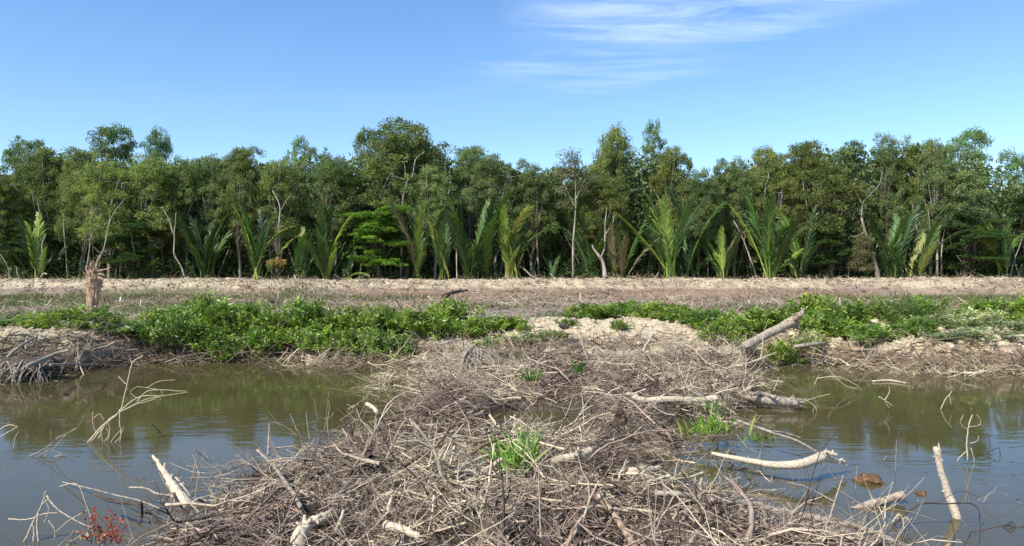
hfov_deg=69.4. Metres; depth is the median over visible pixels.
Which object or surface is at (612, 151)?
mangrove tree
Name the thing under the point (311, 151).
mangrove tree
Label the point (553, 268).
nipa palm
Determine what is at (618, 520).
thick branch
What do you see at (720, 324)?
leafy bush
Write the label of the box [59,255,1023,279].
undergrowth
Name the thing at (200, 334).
leafy bush
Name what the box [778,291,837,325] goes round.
leafy bush
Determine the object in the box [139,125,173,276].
mangrove tree
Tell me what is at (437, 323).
leafy bush
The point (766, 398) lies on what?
bark log
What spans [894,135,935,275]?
mangrove tree
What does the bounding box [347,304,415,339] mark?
leafy bush
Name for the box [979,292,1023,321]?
leafy bush
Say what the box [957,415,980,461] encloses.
water branch
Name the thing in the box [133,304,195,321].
leafy bush
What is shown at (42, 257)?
slender tree
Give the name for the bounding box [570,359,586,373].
green tuft
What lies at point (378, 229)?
broadleaf tree
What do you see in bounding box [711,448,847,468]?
peeled branch
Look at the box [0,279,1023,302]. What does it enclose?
dyke grass
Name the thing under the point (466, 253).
nipa palm
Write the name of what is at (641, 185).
trees
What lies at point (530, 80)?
sky
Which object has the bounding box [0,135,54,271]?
mangrove tree
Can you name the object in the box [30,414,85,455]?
water branch
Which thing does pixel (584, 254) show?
nipa palm
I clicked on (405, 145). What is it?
mangrove tree
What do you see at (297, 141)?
mangrove tree
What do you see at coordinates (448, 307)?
leafy bush
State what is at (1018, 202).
broadleaf tree
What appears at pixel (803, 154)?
mangrove tree
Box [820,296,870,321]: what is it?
leafy bush
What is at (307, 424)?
water branch
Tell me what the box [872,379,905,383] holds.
floating stick
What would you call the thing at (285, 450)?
water edge twigs
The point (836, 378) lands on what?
water branch
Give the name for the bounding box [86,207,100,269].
slender tree
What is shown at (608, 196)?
mangrove tree
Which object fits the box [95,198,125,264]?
bare sapling
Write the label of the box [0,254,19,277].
bare sapling
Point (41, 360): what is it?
bank branch
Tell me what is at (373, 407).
pale chip
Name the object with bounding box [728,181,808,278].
nipa palm
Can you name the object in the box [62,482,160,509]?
bare branch
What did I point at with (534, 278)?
dyke litter
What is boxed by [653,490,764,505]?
long log
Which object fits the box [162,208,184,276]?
slender tree
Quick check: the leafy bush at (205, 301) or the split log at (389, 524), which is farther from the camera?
the leafy bush at (205, 301)
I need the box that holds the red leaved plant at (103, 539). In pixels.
[76,506,126,545]
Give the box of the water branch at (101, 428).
[87,355,186,441]
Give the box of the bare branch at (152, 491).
[129,486,171,496]
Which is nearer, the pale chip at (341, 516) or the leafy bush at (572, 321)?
the pale chip at (341, 516)
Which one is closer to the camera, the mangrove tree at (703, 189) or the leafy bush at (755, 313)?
the leafy bush at (755, 313)
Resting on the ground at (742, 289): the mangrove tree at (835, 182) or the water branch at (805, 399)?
the mangrove tree at (835, 182)
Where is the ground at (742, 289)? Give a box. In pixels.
[0,277,1023,545]
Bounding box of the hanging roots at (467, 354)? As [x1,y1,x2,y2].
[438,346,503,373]
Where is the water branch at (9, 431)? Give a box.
[0,421,18,447]
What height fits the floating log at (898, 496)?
0.193 m
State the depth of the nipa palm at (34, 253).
63.58 m
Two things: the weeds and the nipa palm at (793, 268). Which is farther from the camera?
the nipa palm at (793, 268)
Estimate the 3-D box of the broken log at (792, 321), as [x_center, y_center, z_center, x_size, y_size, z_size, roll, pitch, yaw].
[6.642,1.450,19.134,2.398,1.092,0.661,0,0,-19]
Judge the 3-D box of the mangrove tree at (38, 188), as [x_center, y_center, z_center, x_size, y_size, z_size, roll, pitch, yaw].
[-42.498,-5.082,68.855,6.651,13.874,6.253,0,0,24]
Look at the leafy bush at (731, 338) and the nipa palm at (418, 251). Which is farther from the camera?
the nipa palm at (418, 251)
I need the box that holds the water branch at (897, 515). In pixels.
[893,514,909,527]
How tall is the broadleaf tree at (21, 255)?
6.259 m
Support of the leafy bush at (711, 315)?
on the ground at (742, 289)
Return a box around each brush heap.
[83,370,1009,545]
[373,309,789,430]
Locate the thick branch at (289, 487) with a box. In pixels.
[256,449,302,508]
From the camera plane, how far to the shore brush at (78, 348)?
18.83 m
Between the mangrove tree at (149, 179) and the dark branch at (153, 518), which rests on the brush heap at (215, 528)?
the dark branch at (153, 518)
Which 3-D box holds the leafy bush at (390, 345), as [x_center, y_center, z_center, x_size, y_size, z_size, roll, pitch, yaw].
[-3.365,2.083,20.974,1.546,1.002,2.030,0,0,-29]
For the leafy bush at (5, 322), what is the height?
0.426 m
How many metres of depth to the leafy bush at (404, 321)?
22.32 m
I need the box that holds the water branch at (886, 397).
[879,387,892,406]
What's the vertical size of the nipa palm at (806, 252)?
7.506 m
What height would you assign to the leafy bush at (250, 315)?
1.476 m
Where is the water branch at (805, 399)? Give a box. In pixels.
[773,379,828,410]
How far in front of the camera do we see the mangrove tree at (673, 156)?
67.38 m
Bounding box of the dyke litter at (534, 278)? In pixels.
[0,272,1023,295]
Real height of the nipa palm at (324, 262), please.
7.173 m
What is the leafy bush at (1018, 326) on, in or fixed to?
on the ground at (742, 289)
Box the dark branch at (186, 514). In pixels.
[172,492,219,540]
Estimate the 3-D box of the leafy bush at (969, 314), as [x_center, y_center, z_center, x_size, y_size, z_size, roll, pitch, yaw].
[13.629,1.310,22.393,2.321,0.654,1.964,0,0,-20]
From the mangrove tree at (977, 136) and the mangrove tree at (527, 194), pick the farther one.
the mangrove tree at (977, 136)
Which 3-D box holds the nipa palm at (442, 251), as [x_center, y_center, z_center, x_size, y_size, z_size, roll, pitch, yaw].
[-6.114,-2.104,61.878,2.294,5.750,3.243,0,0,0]
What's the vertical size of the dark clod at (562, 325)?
0.224 m
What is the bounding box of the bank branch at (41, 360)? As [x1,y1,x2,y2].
[25,349,89,368]
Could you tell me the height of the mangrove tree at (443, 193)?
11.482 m
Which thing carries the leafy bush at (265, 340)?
on the ground at (742, 289)
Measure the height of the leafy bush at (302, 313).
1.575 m
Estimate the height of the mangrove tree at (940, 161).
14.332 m
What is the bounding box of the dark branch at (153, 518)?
[93,492,176,537]
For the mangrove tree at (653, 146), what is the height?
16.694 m
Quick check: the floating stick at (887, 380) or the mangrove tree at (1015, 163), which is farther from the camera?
the mangrove tree at (1015, 163)
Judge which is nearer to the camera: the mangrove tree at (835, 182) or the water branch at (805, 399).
the water branch at (805, 399)
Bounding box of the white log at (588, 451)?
[549,446,595,467]
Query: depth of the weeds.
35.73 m
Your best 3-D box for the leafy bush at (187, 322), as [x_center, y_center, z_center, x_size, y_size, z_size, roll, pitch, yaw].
[-9.516,1.683,21.104,1.873,1.533,1.739,0,0,38]
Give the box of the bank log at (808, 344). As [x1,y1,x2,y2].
[793,342,824,348]
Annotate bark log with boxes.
[623,392,719,403]
[742,390,805,407]
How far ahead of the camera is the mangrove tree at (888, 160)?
68.22 m
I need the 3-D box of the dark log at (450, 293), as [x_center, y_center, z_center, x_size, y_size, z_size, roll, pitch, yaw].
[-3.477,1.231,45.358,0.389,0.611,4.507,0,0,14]
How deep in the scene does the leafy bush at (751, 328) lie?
22.35 m
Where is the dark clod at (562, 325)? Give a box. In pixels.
[558,322,568,328]
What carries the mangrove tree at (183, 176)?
on the ground at (742, 289)
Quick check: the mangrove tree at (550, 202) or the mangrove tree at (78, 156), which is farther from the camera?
the mangrove tree at (550, 202)
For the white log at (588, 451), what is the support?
on the brush heap at (215, 528)
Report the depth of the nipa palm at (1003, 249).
62.17 m
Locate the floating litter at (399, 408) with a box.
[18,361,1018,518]
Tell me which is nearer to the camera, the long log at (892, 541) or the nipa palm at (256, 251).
the long log at (892, 541)
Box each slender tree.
[37,234,46,277]
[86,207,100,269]
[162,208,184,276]
[269,191,288,277]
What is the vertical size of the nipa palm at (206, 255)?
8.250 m
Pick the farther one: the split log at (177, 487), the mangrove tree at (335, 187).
the mangrove tree at (335, 187)
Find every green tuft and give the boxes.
[477,422,553,473]
[511,366,543,380]
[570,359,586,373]
[676,410,755,436]
[694,396,736,413]
[740,430,774,442]
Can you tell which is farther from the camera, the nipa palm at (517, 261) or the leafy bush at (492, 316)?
the nipa palm at (517, 261)
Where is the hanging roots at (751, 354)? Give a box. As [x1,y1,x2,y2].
[732,346,770,372]
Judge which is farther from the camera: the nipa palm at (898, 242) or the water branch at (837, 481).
the nipa palm at (898, 242)
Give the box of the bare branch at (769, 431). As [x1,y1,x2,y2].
[736,419,817,452]
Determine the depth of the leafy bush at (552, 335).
21.40 m
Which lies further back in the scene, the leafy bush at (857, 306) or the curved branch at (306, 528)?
the leafy bush at (857, 306)
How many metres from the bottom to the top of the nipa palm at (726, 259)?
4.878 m
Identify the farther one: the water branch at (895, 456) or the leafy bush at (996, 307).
the leafy bush at (996, 307)
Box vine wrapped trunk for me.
[845,170,882,277]
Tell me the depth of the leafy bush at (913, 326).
20.88 m
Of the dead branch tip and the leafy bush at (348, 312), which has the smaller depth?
the dead branch tip
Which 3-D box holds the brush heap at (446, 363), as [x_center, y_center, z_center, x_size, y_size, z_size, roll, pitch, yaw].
[1.520,1.701,15.214,9.505,1.673,8.545,0,0,0]
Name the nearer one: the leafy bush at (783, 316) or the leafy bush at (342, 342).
the leafy bush at (342, 342)
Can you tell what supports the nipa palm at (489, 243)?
on the ground at (742, 289)
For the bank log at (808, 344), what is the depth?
19.34 m
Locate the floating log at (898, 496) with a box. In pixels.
[851,490,905,507]
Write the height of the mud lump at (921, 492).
0.098 m
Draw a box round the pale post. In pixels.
[456,249,457,278]
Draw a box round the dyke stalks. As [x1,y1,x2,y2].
[0,274,1019,294]
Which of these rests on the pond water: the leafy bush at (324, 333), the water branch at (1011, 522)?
the water branch at (1011, 522)
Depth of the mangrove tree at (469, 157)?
67.01 m
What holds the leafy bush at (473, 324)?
on the ground at (742, 289)
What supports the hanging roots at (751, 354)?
hanging from the broken log at (792, 321)
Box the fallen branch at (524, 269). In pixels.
[501,265,538,278]
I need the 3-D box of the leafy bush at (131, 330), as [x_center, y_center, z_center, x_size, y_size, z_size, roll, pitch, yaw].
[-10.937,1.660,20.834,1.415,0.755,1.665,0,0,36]
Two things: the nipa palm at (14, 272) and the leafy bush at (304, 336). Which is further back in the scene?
the nipa palm at (14, 272)
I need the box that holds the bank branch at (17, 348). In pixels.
[6,336,37,357]
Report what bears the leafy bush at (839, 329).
on the ground at (742, 289)
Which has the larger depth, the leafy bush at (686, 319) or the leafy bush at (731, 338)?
the leafy bush at (686, 319)
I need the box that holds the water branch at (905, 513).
[891,491,980,527]
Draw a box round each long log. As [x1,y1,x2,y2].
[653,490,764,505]
[707,495,907,545]
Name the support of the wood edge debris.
on the ground at (742, 289)
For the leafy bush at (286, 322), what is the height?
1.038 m
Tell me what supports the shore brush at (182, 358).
on the ground at (742, 289)
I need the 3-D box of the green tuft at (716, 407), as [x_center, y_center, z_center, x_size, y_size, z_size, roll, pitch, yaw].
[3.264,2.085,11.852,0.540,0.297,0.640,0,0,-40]
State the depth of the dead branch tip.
19.75 m
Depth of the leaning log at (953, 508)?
7.74 m
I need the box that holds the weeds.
[0,297,1010,362]
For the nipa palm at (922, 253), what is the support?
on the ground at (742, 289)
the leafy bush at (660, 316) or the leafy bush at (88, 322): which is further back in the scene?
the leafy bush at (660, 316)
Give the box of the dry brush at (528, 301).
[0,270,1023,320]
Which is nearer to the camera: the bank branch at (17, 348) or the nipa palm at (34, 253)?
the bank branch at (17, 348)
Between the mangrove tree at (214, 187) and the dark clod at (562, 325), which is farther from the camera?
the mangrove tree at (214, 187)
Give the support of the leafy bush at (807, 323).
on the ground at (742, 289)
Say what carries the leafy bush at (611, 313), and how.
on the ground at (742, 289)
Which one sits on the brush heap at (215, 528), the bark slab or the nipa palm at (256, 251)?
the bark slab
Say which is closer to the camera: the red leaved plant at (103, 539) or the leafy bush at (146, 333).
the red leaved plant at (103, 539)
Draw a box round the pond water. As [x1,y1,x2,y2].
[0,360,1023,545]
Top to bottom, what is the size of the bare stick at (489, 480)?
0.394 m
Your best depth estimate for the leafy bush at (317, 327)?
22.25 m
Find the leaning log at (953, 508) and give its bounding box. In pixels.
[933,441,960,518]
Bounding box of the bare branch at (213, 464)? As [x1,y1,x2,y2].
[194,449,245,479]
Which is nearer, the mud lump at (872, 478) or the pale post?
the mud lump at (872, 478)
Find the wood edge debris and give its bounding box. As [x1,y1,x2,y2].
[0,265,991,279]
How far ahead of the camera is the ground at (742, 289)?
20.34 m
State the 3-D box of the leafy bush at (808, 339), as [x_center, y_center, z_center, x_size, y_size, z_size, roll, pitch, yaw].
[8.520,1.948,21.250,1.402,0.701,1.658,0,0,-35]
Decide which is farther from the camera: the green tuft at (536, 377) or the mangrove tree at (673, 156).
the mangrove tree at (673, 156)
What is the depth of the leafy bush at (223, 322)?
22.20 m
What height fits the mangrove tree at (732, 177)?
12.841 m
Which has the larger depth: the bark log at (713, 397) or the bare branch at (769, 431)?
the bark log at (713, 397)
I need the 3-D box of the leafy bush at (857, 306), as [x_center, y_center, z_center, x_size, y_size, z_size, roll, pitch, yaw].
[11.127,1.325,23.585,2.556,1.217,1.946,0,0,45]
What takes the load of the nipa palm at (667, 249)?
on the ground at (742, 289)
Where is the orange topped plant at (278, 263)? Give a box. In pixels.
[266,257,286,278]
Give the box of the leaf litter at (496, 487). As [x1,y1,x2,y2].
[142,345,890,545]
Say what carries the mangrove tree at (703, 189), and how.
on the ground at (742, 289)
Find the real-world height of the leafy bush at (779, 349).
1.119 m
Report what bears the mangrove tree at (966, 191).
on the ground at (742, 289)
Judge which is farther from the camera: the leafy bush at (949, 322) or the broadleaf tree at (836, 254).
the broadleaf tree at (836, 254)
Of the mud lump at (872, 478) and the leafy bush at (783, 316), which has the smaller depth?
the mud lump at (872, 478)
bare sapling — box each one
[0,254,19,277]
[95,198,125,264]
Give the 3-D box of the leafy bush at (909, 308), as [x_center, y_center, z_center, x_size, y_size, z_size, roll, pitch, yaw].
[11.865,1.148,22.866,2.713,1.187,2.606,0,0,0]
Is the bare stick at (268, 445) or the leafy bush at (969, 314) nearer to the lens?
the bare stick at (268, 445)
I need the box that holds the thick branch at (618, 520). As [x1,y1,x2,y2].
[596,493,638,545]
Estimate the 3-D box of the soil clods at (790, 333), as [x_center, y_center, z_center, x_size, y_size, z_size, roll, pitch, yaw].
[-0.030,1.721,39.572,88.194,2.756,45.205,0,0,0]
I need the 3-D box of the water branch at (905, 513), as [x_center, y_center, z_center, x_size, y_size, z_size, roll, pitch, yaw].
[4.231,2.405,7.426,0.953,0.442,0.025,0,0,0]
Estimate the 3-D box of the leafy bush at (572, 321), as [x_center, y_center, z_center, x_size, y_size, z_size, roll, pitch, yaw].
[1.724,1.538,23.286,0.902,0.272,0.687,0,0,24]
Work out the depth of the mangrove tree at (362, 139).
71.43 m
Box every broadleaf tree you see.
[0,222,76,278]
[89,217,164,278]
[339,204,415,278]
[803,223,852,278]
[934,211,1016,276]
[997,196,1023,276]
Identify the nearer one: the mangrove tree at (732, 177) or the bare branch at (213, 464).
the bare branch at (213, 464)
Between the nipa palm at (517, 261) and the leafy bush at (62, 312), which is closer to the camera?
the leafy bush at (62, 312)
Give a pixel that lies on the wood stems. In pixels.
(537, 259)
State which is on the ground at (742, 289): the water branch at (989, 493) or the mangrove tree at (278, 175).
the mangrove tree at (278, 175)
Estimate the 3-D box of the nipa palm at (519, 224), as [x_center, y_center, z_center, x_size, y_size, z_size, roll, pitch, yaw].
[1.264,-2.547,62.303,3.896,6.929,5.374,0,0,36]
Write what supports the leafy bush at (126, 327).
on the ground at (742, 289)
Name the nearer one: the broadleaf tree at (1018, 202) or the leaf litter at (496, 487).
the leaf litter at (496, 487)
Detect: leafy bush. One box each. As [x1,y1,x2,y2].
[0,318,25,327]
[11,311,57,328]
[36,304,119,333]
[60,316,121,328]
[66,310,130,328]
[90,319,144,336]
[97,318,147,335]
[129,311,179,355]
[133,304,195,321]
[142,305,213,351]
[159,301,232,323]
[178,320,231,350]
[179,295,257,336]
[181,289,228,315]
[193,333,265,362]
[219,300,279,335]
[219,325,282,360]
[236,309,295,335]
[245,325,310,350]
[261,292,336,330]
[282,328,320,349]
[288,324,367,356]
[300,310,357,333]
[319,327,384,361]
[322,302,386,335]
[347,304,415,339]
[348,328,407,358]
[366,329,422,361]
[381,305,430,336]
[411,308,464,341]
[421,296,486,326]
[449,317,494,338]
[459,312,512,329]
[469,334,499,347]
[484,314,534,331]
[495,330,568,345]
[537,329,570,340]
[555,318,581,325]
[561,302,612,319]
[597,302,632,319]
[609,319,631,330]
[613,298,657,316]
[622,299,679,319]
[652,303,702,322]
[664,308,706,327]
[689,308,743,328]
[694,315,745,344]
[698,313,774,338]
[714,334,746,347]
[727,304,791,328]
[752,338,810,363]
[766,311,800,327]
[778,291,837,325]
[784,329,832,353]
[796,308,856,335]
[817,318,887,340]
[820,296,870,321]
[824,296,902,323]
[844,322,909,348]
[850,291,951,324]
[883,292,950,318]
[885,315,939,337]
[900,312,971,330]
[915,306,1006,325]
[917,329,997,341]
[947,326,1023,338]
[950,297,996,313]
[968,319,1023,333]
[975,311,1023,323]
[976,299,1021,321]
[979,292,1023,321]
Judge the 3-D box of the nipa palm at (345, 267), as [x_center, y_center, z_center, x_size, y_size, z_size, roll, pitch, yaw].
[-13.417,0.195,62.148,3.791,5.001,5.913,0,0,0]
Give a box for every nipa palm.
[0,212,75,278]
[0,255,30,277]
[108,235,159,278]
[170,198,252,278]
[231,202,301,278]
[286,223,314,279]
[297,202,361,278]
[341,246,369,279]
[388,194,447,278]
[427,216,451,279]
[432,196,521,278]
[452,190,517,279]
[495,226,523,278]
[498,203,560,279]
[541,254,572,278]
[561,207,619,277]
[597,219,659,277]
[614,191,710,277]
[620,182,727,278]
[695,225,746,278]
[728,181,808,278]
[758,203,823,277]
[787,258,808,278]
[848,204,920,277]
[874,222,972,276]
[976,218,1023,276]
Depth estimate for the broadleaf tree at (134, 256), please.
63.12 m
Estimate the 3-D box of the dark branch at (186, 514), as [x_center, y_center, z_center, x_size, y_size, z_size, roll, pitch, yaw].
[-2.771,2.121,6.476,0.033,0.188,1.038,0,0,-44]
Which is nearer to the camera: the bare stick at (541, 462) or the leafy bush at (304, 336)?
the bare stick at (541, 462)
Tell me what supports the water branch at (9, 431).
on the pond water
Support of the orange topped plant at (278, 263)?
on the ground at (742, 289)
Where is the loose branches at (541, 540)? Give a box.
[231,321,961,545]
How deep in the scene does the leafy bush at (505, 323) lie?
23.00 m
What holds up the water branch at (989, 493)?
on the pond water
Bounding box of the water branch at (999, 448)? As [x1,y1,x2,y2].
[985,427,1022,454]
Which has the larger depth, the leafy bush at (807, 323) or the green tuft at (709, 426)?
the leafy bush at (807, 323)
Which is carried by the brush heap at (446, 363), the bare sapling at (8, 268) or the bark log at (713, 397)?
the bark log at (713, 397)
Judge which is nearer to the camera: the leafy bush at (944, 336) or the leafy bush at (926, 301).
the leafy bush at (944, 336)
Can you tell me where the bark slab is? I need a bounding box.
[628,465,662,475]
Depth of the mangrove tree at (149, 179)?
65.03 m
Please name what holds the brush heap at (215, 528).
on the pond water
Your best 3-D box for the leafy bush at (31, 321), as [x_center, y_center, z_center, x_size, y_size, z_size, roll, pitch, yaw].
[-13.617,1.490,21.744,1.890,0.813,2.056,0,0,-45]
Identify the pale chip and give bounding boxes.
[334,509,344,531]
[365,402,378,413]
[489,414,499,430]
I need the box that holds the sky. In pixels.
[0,0,1023,193]
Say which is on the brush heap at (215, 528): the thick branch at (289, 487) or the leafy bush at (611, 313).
the thick branch at (289, 487)
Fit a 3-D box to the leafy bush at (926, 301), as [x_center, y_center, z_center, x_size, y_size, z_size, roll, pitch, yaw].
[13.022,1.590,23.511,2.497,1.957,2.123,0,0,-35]
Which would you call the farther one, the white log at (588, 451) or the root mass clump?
the root mass clump
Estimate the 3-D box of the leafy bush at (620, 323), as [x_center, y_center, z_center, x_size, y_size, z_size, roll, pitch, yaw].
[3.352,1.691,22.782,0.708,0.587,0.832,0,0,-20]
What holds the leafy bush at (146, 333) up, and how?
on the ground at (742, 289)
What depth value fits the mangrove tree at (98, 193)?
63.93 m
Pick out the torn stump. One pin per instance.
(95, 280)
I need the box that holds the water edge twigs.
[2,351,989,545]
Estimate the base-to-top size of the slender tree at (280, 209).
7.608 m
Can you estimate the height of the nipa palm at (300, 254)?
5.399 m
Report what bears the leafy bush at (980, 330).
on the ground at (742, 289)
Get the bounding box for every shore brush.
[0,304,238,382]
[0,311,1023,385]
[811,295,1023,371]
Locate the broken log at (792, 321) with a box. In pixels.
[735,307,804,352]
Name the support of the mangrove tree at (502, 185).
on the ground at (742, 289)
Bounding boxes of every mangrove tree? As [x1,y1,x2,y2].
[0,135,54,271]
[0,172,34,273]
[8,142,88,278]
[47,145,103,277]
[73,161,147,277]
[85,122,141,277]
[115,152,188,278]
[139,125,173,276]
[160,154,212,275]
[175,153,241,277]
[214,144,272,277]
[244,158,315,275]
[282,135,314,238]
[304,153,365,279]
[306,146,332,276]
[351,124,385,277]
[353,116,462,279]
[403,162,466,279]
[449,145,494,272]
[470,152,519,278]
[504,158,559,276]
[542,162,565,264]
[575,176,642,278]
[588,121,640,276]
[637,118,675,276]
[646,144,695,232]
[671,167,725,277]
[710,155,761,278]
[736,144,800,272]
[777,159,871,277]
[781,138,829,261]
[833,139,871,277]
[863,132,912,277]
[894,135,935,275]
[907,138,965,276]
[934,168,999,277]
[944,124,999,274]
[991,146,1023,274]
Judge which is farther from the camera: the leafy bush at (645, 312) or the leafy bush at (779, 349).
the leafy bush at (645, 312)
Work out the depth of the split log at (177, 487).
7.22 m
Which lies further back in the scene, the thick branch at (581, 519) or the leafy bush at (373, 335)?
the leafy bush at (373, 335)
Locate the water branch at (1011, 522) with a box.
[1003,521,1023,527]
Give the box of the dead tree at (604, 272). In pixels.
[592,207,614,277]
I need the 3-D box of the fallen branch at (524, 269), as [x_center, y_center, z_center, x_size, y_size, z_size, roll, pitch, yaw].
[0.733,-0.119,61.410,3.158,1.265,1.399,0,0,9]
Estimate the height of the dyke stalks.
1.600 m
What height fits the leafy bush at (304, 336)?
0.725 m
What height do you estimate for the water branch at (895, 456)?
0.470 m
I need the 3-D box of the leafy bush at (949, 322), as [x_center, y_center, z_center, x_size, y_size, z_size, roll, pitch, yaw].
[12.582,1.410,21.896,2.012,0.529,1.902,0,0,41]
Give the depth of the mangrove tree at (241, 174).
64.99 m
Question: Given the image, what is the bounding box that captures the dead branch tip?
[430,338,486,347]
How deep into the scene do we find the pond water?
11.38 m
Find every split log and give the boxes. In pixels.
[152,455,194,512]
[382,520,420,540]
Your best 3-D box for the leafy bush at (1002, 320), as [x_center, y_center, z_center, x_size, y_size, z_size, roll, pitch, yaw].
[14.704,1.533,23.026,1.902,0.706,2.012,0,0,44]
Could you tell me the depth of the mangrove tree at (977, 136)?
74.22 m
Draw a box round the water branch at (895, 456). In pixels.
[883,439,896,470]
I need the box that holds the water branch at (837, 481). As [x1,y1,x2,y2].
[823,464,856,488]
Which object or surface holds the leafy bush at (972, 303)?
on the ground at (742, 289)
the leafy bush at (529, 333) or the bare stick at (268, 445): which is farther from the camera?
the leafy bush at (529, 333)
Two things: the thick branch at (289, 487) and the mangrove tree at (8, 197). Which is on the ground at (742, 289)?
the mangrove tree at (8, 197)
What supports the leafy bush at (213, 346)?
on the ground at (742, 289)
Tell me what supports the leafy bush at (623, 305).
on the ground at (742, 289)
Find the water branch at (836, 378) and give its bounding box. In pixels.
[814,367,860,388]
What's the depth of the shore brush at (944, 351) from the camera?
19.62 m
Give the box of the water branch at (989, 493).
[965,465,1022,504]
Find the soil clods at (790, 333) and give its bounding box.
[0,276,1023,367]
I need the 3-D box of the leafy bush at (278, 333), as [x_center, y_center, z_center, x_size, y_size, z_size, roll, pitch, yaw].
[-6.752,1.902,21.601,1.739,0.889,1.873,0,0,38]
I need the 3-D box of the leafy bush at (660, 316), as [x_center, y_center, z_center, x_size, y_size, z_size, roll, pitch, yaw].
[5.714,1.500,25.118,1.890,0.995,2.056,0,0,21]
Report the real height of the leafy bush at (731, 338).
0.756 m
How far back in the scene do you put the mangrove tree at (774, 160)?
66.80 m
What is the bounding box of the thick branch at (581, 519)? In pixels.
[565,494,605,545]
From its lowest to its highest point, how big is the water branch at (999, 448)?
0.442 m
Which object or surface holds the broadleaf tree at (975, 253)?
on the ground at (742, 289)
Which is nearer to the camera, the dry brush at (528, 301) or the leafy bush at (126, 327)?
the leafy bush at (126, 327)
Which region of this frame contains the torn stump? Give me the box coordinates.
[82,255,110,312]
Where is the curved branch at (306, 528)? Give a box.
[290,508,334,545]
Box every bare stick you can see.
[267,422,269,455]
[482,443,494,503]
[533,448,556,481]
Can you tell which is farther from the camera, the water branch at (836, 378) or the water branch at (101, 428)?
the water branch at (836, 378)
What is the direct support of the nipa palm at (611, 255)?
on the ground at (742, 289)
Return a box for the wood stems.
[15,196,1023,280]
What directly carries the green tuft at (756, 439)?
on the ground at (742, 289)
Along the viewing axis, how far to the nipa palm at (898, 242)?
62.92 m
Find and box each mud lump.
[852,472,884,484]
[914,490,926,494]
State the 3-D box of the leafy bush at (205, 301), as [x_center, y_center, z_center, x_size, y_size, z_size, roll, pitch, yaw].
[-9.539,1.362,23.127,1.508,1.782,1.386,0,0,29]
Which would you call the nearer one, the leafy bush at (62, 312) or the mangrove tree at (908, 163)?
the leafy bush at (62, 312)
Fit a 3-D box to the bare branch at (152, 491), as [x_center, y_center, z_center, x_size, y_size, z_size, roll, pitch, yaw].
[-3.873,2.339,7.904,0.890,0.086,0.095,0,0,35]
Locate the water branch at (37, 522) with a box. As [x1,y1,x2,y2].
[8,483,91,540]
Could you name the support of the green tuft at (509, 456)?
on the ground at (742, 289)
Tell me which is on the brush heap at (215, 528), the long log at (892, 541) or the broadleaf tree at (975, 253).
the long log at (892, 541)
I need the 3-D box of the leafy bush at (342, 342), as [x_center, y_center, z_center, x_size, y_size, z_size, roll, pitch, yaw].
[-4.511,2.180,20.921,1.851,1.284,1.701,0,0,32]
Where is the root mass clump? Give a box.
[0,356,66,384]
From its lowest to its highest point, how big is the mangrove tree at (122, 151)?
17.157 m
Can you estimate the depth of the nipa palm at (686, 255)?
64.10 m
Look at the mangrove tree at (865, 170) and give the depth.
69.23 m
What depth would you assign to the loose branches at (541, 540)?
7.69 m
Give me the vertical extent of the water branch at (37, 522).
0.623 m
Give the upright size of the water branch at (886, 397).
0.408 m
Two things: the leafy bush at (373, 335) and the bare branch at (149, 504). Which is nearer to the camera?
the bare branch at (149, 504)
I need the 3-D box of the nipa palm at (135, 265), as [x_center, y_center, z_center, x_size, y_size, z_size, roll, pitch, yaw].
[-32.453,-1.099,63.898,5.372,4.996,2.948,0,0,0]
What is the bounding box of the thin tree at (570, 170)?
[552,146,597,277]
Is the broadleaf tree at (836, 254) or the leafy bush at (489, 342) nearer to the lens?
the leafy bush at (489, 342)
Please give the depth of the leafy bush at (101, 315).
20.49 m
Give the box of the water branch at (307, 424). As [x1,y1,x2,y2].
[290,406,332,438]
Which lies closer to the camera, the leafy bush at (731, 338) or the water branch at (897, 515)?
the water branch at (897, 515)
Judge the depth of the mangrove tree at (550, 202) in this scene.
72.77 m
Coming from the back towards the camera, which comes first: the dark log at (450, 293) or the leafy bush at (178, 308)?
the dark log at (450, 293)
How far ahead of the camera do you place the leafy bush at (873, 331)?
20.64 m
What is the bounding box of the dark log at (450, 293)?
[441,288,468,298]
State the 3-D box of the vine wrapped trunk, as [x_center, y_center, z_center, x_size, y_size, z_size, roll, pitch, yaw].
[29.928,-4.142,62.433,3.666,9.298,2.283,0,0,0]
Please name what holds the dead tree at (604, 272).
on the ground at (742, 289)
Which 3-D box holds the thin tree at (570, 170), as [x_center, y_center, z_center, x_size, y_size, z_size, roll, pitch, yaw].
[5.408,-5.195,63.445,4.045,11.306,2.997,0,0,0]
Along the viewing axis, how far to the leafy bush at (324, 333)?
20.86 m

